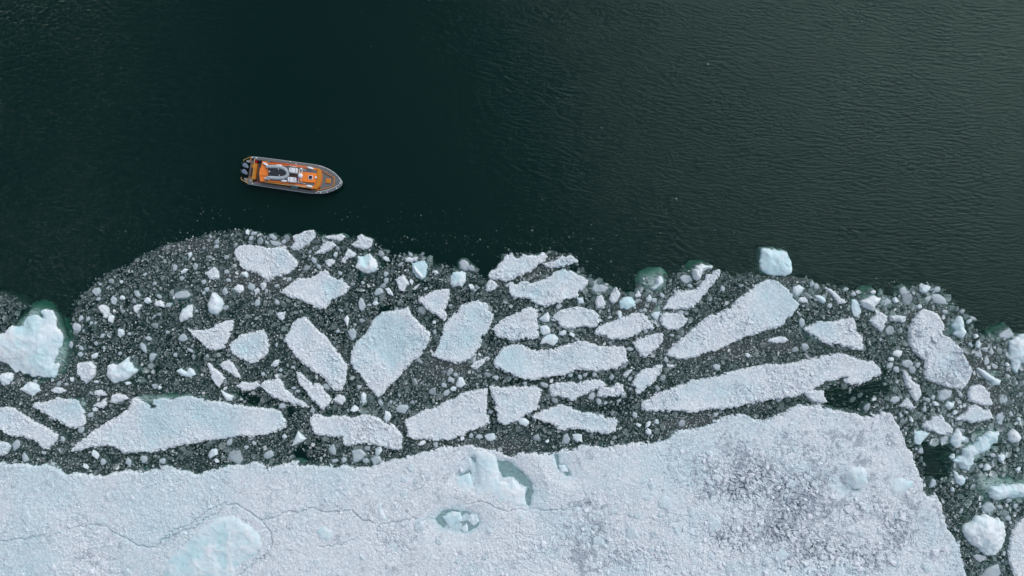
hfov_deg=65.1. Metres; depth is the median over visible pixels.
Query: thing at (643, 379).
ice floe
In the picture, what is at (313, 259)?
ice chunk
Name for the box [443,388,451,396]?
ice chunk
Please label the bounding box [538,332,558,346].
growler
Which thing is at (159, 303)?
ice floe
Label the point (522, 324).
ice floe
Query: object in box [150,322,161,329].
ice chunk
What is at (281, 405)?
ice chunk
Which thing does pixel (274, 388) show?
ice floe
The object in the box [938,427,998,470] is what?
iceberg
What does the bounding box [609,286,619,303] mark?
ice floe
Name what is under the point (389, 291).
ice chunk
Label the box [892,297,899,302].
ice chunk
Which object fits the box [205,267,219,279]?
ice floe
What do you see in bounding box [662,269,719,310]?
ice floe
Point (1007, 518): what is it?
ice chunk
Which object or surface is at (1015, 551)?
ice floe
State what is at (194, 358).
ice chunk
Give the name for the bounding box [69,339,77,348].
ice chunk
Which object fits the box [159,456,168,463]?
ice chunk
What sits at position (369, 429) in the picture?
ice floe
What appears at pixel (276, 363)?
ice floe
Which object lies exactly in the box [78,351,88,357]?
ice chunk
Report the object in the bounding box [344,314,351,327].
growler
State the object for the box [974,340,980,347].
ice chunk
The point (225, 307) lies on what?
ice chunk
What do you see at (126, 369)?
growler
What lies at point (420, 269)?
growler
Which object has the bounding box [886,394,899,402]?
ice slab
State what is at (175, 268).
ice chunk
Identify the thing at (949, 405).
growler
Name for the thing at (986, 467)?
ice chunk
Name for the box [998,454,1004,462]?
ice chunk
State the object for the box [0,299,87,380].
iceberg
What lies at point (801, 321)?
ice chunk
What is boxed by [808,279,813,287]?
ice chunk
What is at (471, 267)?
ice slab
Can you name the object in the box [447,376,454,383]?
ice chunk
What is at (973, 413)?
ice floe
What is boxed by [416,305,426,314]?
ice chunk
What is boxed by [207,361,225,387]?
ice floe
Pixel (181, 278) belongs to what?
ice chunk
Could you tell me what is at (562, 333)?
ice chunk
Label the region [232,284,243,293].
growler
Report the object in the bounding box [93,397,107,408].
ice floe
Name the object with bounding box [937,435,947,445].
ice slab
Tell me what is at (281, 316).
ice floe
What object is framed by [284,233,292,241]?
ice chunk
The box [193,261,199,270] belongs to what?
ice chunk
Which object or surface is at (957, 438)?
growler
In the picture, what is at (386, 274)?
ice chunk
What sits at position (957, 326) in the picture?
growler
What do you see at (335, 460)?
ice chunk
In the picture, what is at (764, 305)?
ice floe
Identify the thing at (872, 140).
sea water
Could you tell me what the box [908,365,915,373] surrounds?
ice chunk
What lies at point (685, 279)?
ice slab
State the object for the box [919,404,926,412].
ice chunk
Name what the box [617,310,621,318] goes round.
ice chunk
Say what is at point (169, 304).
ice chunk
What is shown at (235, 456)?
ice chunk
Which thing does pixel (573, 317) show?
ice floe
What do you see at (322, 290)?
ice floe
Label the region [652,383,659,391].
ice chunk
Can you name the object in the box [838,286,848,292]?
ice chunk
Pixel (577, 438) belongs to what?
ice chunk
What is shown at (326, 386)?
ice chunk
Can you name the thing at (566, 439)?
ice chunk
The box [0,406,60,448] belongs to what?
ice floe
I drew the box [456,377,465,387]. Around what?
ice chunk
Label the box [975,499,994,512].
ice slab
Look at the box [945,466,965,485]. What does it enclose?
growler
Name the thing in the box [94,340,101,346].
ice chunk
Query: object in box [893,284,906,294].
ice chunk
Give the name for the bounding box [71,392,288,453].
ice floe
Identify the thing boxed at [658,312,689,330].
ice floe
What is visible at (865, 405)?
ice chunk
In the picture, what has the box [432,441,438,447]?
ice chunk
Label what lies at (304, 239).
ice floe
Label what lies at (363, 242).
ice floe
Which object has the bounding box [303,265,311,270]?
ice chunk
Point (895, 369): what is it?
ice chunk
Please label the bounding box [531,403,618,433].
ice floe
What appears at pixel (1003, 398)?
ice slab
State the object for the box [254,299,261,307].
ice chunk
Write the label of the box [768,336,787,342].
ice floe
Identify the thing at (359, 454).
ice slab
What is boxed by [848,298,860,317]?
growler
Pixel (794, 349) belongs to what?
ice chunk
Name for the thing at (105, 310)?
ice floe
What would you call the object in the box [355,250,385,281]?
growler
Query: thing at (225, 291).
ice chunk
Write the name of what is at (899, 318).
ice floe
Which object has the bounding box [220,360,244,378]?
ice floe
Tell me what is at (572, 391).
ice floe
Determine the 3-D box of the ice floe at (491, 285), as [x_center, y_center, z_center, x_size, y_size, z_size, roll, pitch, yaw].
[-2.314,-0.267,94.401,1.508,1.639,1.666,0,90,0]
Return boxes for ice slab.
[72,321,86,333]
[92,286,104,295]
[110,294,122,306]
[171,288,194,304]
[270,240,281,246]
[347,326,360,342]
[350,445,370,463]
[358,296,366,311]
[371,452,382,464]
[373,287,383,296]
[457,258,470,271]
[467,263,475,272]
[589,283,608,293]
[678,273,692,284]
[877,294,891,307]
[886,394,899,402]
[924,476,935,488]
[934,388,951,400]
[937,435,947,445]
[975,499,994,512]
[979,322,1013,339]
[995,411,1003,424]
[998,394,1006,403]
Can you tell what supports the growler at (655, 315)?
on the water
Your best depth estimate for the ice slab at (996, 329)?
94.53 m
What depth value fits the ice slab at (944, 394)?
93.93 m
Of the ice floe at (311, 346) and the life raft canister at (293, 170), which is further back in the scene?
the ice floe at (311, 346)
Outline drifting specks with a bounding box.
[115,58,972,291]
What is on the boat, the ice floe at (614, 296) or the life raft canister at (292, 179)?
the life raft canister at (292, 179)
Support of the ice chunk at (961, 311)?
on the water
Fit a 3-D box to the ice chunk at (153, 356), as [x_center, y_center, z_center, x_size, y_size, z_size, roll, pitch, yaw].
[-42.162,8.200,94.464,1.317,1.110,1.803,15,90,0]
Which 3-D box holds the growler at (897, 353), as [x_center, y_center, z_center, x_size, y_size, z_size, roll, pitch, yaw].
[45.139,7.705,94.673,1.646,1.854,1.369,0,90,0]
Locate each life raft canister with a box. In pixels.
[288,177,296,182]
[289,168,297,172]
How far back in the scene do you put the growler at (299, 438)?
93.79 m
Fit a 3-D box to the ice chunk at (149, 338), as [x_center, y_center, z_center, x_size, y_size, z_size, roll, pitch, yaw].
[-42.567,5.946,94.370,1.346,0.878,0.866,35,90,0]
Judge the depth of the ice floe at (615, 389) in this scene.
93.65 m
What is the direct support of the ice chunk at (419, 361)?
on the water
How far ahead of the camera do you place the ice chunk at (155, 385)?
93.99 m
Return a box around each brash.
[0,228,1023,575]
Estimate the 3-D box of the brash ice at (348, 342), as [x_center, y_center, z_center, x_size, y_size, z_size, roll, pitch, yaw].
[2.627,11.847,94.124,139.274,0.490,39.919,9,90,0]
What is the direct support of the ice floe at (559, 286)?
on the water
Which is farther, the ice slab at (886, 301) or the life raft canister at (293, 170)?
the ice slab at (886, 301)
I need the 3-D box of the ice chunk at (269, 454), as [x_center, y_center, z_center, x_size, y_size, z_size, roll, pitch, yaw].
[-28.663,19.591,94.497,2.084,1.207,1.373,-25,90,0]
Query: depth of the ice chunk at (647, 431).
93.79 m
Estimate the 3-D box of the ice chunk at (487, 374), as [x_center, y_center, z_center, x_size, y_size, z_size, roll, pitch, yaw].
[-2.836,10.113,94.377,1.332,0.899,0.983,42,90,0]
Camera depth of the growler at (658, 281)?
94.41 m
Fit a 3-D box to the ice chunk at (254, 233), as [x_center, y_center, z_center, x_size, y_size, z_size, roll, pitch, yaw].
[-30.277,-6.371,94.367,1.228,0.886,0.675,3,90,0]
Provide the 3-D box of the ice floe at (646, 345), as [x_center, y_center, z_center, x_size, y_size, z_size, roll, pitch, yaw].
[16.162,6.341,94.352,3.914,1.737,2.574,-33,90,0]
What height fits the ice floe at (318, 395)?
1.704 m
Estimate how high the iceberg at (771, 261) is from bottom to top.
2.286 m
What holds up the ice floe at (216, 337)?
on the water
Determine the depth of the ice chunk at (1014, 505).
94.06 m
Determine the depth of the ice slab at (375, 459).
93.88 m
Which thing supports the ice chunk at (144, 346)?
on the water
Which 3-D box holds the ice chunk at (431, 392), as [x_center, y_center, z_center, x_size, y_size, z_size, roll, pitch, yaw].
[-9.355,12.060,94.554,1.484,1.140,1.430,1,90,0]
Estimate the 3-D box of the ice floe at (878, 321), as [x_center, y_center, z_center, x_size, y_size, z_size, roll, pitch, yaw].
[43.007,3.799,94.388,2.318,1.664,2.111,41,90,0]
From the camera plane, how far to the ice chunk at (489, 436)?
93.73 m
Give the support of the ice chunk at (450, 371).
on the water
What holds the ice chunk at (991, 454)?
on the water
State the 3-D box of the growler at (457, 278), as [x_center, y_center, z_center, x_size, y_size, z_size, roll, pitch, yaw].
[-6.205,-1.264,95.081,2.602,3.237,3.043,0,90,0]
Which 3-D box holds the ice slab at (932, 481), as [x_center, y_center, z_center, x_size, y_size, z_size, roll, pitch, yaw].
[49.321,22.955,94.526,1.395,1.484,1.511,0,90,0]
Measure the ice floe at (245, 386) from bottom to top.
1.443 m
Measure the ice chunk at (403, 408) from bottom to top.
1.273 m
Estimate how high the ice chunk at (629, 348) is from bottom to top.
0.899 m
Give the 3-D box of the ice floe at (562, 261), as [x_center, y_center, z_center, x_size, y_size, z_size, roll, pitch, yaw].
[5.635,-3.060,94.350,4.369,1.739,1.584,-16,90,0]
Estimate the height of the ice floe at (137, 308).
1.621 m
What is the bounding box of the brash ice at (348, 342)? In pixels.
[0,228,1023,575]
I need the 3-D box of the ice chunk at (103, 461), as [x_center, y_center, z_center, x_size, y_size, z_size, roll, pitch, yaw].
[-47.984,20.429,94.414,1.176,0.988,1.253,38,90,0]
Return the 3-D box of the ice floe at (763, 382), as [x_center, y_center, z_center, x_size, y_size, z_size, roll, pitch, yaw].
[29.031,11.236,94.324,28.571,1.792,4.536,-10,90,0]
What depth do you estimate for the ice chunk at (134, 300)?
94.05 m
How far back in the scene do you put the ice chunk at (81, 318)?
94.01 m
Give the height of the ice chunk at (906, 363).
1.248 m
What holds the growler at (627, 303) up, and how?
on the water
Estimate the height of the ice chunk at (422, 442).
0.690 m
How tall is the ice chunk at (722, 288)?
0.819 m
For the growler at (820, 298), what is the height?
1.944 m
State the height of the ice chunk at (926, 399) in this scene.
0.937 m
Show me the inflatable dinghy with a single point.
(277, 172)
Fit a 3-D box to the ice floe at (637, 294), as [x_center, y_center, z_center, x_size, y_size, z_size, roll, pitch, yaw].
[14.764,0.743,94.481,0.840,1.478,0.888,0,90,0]
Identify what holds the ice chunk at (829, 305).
on the water
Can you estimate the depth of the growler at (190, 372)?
93.88 m
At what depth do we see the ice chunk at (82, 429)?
93.97 m
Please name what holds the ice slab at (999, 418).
on the water
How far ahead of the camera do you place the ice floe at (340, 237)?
93.84 m
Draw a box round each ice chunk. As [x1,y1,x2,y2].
[12,437,24,451]
[22,451,33,462]
[33,378,42,382]
[61,433,67,441]
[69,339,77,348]
[78,313,87,322]
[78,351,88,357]
[78,424,89,433]
[79,345,88,350]
[87,411,98,417]
[91,352,98,358]
[91,449,100,458]
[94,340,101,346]
[99,332,107,338]
[100,456,109,465]
[108,277,117,283]
[108,315,114,322]
[118,329,124,337]
[125,455,136,466]
[132,296,139,303]
[134,289,144,298]
[140,341,150,353]
[140,453,151,463]
[144,297,151,303]
[145,335,153,340]
[149,351,158,362]
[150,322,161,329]
[152,382,160,388]
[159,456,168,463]
[165,302,175,307]
[173,263,180,271]
[173,351,180,357]
[178,330,191,341]
[179,275,187,280]
[187,347,197,352]
[191,353,198,360]
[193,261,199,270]
[208,448,217,458]
[222,287,228,294]
[222,304,230,310]
[226,437,236,446]
[228,445,248,464]
[247,282,254,290]
[250,231,260,235]
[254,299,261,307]
[257,236,264,245]
[264,448,276,459]
[269,232,277,240]
[278,401,289,408]
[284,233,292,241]
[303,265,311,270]
[309,403,318,412]
[311,256,318,264]
[323,382,332,389]
[328,441,337,455]
[331,457,339,462]
[341,456,348,463]
[350,405,358,411]
[362,457,370,463]
[364,444,372,450]
[375,446,382,455]
[377,398,384,405]
[378,247,385,257]
[379,283,387,288]
[383,271,389,277]
[384,277,389,283]
[384,411,391,421]
[386,287,392,295]
[395,402,411,413]
[415,358,423,363]
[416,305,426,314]
[417,439,425,445]
[428,387,436,395]
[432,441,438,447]
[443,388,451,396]
[447,368,453,375]
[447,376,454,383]
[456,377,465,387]
[475,432,482,438]
[483,371,490,377]
[485,433,495,440]
[518,418,528,426]
[531,432,541,440]
[538,379,549,387]
[551,397,558,403]
[554,303,562,309]
[559,330,565,335]
[560,431,571,444]
[572,434,582,442]
[577,297,583,303]
[586,392,595,399]
[594,396,601,405]
[608,373,614,380]
[610,434,616,439]
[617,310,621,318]
[625,346,633,350]
[630,409,637,418]
[645,428,650,434]
[646,294,651,301]
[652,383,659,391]
[657,373,665,381]
[678,419,684,426]
[710,363,719,371]
[718,285,724,292]
[735,284,743,289]
[791,346,797,352]
[794,315,804,327]
[800,343,809,351]
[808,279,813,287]
[824,301,831,308]
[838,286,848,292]
[847,291,855,296]
[858,400,869,411]
[882,324,893,335]
[882,361,892,369]
[891,365,898,372]
[892,287,912,305]
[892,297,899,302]
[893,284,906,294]
[898,358,912,368]
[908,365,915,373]
[913,445,922,453]
[918,283,930,292]
[919,396,929,401]
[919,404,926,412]
[929,285,939,292]
[930,293,946,304]
[955,507,962,513]
[957,308,964,314]
[965,549,985,561]
[966,556,1000,575]
[967,315,976,320]
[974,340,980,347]
[974,350,981,357]
[982,464,990,470]
[984,358,988,365]
[987,451,995,457]
[997,515,1010,520]
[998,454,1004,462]
[1002,497,1011,503]
[1007,501,1017,509]
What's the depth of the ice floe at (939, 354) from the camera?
93.67 m
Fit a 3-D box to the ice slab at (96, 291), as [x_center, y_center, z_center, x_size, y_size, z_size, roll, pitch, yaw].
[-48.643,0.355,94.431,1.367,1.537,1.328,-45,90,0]
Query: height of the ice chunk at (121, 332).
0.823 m
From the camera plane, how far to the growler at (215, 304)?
93.59 m
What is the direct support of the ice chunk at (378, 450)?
on the water
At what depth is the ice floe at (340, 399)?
93.86 m
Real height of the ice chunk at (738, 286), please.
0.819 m
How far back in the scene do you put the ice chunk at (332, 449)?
93.96 m
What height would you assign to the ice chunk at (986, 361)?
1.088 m
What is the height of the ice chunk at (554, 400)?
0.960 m
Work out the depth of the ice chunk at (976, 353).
93.99 m
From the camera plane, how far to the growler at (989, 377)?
93.75 m
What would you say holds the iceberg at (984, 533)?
on the water
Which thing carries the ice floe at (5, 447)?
on the water
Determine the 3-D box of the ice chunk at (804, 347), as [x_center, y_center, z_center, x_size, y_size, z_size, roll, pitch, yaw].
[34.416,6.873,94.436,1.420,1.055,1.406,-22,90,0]
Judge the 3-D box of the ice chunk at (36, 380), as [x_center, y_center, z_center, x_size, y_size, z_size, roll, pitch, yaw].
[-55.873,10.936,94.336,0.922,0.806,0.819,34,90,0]
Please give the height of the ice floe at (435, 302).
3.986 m
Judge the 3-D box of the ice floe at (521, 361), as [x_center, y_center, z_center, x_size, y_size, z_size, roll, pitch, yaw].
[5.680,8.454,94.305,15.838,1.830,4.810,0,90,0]
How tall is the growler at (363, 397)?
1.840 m
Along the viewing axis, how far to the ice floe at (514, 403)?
93.64 m
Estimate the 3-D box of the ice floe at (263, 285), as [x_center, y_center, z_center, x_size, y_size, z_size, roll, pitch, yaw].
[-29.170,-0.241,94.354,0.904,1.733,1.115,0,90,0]
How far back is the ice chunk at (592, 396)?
93.95 m
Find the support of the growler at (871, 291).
on the water
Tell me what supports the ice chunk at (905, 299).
on the water
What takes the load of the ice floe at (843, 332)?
on the water
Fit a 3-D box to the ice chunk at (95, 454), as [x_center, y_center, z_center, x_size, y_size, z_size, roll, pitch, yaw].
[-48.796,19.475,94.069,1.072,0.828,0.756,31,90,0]
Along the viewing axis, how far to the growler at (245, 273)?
93.81 m
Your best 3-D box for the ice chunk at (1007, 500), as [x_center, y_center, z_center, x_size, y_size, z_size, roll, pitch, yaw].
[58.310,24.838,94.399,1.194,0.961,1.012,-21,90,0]
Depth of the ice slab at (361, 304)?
93.78 m
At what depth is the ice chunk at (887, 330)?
93.99 m
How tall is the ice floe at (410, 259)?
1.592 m
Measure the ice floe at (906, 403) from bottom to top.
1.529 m
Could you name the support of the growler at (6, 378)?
on the water
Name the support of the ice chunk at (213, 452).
on the water
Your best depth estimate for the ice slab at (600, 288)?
93.96 m
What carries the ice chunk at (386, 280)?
on the water
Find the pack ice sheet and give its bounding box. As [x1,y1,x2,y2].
[0,401,966,575]
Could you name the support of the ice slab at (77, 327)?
on the water
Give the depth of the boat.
92.91 m
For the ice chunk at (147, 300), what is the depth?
93.76 m
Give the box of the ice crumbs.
[0,227,1023,575]
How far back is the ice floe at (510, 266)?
93.70 m
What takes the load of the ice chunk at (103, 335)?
on the water
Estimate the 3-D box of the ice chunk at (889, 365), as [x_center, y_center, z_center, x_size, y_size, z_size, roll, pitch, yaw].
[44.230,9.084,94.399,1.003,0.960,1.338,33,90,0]
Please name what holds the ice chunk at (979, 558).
on the water
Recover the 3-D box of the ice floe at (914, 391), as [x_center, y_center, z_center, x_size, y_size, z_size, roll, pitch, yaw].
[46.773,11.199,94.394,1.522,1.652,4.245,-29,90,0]
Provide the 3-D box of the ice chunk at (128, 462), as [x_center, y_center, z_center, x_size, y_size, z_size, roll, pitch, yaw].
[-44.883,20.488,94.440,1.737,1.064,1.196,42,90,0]
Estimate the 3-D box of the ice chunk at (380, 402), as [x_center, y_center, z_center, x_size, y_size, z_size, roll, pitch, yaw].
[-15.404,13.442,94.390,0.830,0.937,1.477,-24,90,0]
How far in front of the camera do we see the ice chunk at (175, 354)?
94.08 m
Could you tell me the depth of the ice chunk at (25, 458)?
93.98 m
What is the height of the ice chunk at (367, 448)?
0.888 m
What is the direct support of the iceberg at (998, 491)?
on the water
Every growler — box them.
[0,371,15,385]
[19,379,44,395]
[106,355,150,383]
[177,364,202,377]
[179,302,195,322]
[207,292,232,318]
[221,387,238,401]
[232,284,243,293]
[240,271,248,277]
[292,427,308,446]
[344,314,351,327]
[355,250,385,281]
[361,390,367,403]
[410,261,428,282]
[450,266,468,289]
[537,309,549,322]
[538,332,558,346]
[540,323,551,335]
[619,292,634,309]
[633,267,667,290]
[651,304,662,319]
[680,260,712,281]
[789,284,803,296]
[811,293,825,305]
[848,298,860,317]
[856,286,880,311]
[865,288,875,294]
[886,348,901,357]
[907,427,928,444]
[943,401,953,409]
[945,315,966,338]
[945,428,966,448]
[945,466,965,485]
[976,368,1000,385]
[1006,428,1020,442]
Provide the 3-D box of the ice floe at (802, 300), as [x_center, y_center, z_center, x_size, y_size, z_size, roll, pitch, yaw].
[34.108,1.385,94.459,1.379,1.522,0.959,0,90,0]
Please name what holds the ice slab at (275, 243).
on the water
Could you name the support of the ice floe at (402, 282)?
on the water
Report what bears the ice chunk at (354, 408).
on the water
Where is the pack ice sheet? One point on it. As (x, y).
(800, 489)
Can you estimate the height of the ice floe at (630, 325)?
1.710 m
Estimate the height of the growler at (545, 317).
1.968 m
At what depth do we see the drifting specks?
94.00 m
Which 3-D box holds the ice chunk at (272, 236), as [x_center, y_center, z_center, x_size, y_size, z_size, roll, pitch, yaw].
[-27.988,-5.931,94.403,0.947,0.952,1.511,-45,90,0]
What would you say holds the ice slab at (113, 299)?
on the water
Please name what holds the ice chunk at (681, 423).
on the water
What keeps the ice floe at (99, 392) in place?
on the water
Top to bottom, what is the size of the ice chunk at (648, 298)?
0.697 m
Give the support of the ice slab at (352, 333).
on the water
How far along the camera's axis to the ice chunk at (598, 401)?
93.98 m
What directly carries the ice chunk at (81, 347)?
on the water
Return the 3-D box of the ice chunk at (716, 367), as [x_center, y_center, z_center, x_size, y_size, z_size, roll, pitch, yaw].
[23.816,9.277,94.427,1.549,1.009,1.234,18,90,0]
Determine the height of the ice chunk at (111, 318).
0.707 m
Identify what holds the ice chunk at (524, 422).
on the water
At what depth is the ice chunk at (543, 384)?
93.99 m
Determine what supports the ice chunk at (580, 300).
on the water
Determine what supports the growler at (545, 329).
on the water
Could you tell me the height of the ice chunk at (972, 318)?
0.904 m
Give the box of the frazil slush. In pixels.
[0,229,1023,573]
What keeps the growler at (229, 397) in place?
on the water
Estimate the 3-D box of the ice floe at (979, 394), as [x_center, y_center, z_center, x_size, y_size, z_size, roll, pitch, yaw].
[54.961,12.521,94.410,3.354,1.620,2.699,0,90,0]
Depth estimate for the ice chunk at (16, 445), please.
93.97 m
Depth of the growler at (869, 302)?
93.66 m
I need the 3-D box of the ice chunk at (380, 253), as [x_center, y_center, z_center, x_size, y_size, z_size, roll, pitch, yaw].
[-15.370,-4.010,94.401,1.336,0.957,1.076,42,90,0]
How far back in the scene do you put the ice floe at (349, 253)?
93.76 m
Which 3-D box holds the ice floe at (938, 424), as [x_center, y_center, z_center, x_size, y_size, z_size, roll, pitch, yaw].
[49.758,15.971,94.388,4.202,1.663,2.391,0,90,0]
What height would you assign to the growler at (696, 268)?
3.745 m
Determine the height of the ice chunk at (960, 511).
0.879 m
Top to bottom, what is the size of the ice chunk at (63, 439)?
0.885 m
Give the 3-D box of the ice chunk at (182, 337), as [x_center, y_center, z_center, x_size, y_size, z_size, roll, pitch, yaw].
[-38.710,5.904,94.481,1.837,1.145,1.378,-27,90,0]
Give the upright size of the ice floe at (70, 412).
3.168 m
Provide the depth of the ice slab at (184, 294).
94.03 m
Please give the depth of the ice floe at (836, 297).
93.86 m
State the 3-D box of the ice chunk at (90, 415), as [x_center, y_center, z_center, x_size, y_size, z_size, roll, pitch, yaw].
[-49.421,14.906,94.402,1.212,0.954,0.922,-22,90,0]
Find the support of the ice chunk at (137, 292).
on the water
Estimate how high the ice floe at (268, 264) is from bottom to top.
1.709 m
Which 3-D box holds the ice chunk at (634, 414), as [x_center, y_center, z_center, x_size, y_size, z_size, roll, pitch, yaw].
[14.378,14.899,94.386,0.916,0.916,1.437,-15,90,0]
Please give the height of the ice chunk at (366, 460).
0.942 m
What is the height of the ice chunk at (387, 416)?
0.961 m
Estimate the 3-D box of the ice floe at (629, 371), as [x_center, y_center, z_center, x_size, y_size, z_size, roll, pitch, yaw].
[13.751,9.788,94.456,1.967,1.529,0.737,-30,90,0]
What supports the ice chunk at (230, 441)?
on the water
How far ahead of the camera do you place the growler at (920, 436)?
93.90 m
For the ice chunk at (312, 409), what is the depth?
94.04 m
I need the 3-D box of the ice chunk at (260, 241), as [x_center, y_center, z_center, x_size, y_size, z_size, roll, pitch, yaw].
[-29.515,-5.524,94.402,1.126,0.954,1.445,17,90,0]
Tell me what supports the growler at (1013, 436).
on the water
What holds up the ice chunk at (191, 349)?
on the water
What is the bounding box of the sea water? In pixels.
[0,0,1023,572]
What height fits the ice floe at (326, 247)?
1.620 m
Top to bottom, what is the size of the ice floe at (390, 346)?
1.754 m
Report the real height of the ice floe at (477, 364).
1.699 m
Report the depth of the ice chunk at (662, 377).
93.97 m
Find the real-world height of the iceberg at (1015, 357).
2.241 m
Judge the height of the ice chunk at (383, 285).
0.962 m
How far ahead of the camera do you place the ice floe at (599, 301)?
93.70 m
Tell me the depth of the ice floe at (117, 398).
93.76 m
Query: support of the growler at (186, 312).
on the water
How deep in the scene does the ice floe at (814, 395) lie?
93.61 m
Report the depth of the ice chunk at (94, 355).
93.80 m
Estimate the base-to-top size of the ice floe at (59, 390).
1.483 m
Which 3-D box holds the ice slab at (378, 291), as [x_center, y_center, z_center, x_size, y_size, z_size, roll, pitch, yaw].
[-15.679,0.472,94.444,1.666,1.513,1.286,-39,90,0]
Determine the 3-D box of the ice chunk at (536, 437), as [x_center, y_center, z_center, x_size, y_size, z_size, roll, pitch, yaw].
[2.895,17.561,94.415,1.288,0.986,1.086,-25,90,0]
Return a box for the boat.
[240,156,342,193]
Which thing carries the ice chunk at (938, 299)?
on the water
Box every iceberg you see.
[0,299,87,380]
[754,247,791,276]
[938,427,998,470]
[952,503,1005,555]
[959,467,1023,504]
[1006,332,1023,373]
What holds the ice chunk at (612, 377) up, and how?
on the water
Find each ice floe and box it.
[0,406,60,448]
[0,440,12,455]
[32,397,91,428]
[51,387,66,393]
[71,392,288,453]
[77,359,98,382]
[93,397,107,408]
[94,389,107,395]
[98,304,112,317]
[109,393,129,402]
[133,304,144,312]
[154,300,166,307]
[188,319,236,350]
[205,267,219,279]
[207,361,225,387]
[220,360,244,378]
[228,329,271,363]
[234,244,299,281]
[236,379,260,390]
[260,282,266,290]
[260,378,311,407]
[271,359,280,366]
[277,311,286,320]
[280,269,350,309]
[284,316,349,392]
[290,230,316,250]
[296,371,332,409]
[310,412,403,449]
[314,241,335,254]
[325,233,349,241]
[325,258,335,266]
[332,392,348,404]
[341,248,356,262]
[350,306,430,397]
[351,234,374,250]
[395,274,410,290]
[405,257,418,262]
[405,387,490,440]
[418,287,449,320]
[431,299,494,363]
[470,357,487,368]
[486,279,497,291]
[488,252,547,281]
[489,383,541,424]
[491,306,540,340]
[493,340,627,380]
[505,269,587,306]
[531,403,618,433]
[542,254,577,268]
[548,378,605,400]
[551,306,598,328]
[594,312,654,339]
[595,295,605,307]
[596,382,625,397]
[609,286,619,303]
[621,367,634,375]
[629,363,662,395]
[632,332,663,357]
[634,291,640,297]
[640,352,880,412]
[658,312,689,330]
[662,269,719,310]
[665,279,798,359]
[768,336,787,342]
[798,297,807,303]
[802,317,863,349]
[804,389,826,403]
[822,287,845,303]
[867,312,886,331]
[889,315,905,322]
[899,368,921,401]
[899,397,914,409]
[904,309,972,389]
[918,414,952,434]
[952,404,993,422]
[967,384,992,405]
[1003,509,1023,575]
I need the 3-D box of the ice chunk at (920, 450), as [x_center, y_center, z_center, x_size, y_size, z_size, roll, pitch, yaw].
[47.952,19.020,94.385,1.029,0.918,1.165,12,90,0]
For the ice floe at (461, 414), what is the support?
on the water
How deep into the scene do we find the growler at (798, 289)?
93.81 m
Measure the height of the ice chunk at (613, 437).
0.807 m
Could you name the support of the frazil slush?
on the water
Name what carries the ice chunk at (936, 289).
on the water
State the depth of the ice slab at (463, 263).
93.96 m
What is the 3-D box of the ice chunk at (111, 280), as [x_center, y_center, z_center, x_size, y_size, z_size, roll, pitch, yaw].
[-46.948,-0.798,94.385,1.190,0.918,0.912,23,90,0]
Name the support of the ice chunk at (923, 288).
on the water
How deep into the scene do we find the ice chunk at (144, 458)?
93.97 m
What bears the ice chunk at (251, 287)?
on the water
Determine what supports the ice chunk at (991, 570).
on the water
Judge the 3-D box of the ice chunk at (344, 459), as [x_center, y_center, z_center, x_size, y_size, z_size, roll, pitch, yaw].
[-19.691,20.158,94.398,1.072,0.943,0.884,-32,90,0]
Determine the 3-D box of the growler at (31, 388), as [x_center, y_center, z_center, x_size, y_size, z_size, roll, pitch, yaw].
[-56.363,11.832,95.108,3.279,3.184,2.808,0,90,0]
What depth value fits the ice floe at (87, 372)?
93.52 m
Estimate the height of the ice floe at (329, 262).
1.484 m
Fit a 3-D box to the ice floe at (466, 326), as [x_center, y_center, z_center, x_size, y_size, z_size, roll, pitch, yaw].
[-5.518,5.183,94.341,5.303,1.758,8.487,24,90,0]
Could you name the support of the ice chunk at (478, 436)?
on the water
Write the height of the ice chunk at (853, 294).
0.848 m
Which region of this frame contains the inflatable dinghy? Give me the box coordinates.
[266,165,289,179]
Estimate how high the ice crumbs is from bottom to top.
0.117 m
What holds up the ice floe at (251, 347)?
on the water
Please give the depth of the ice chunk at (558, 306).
93.99 m
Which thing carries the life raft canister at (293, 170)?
on the boat

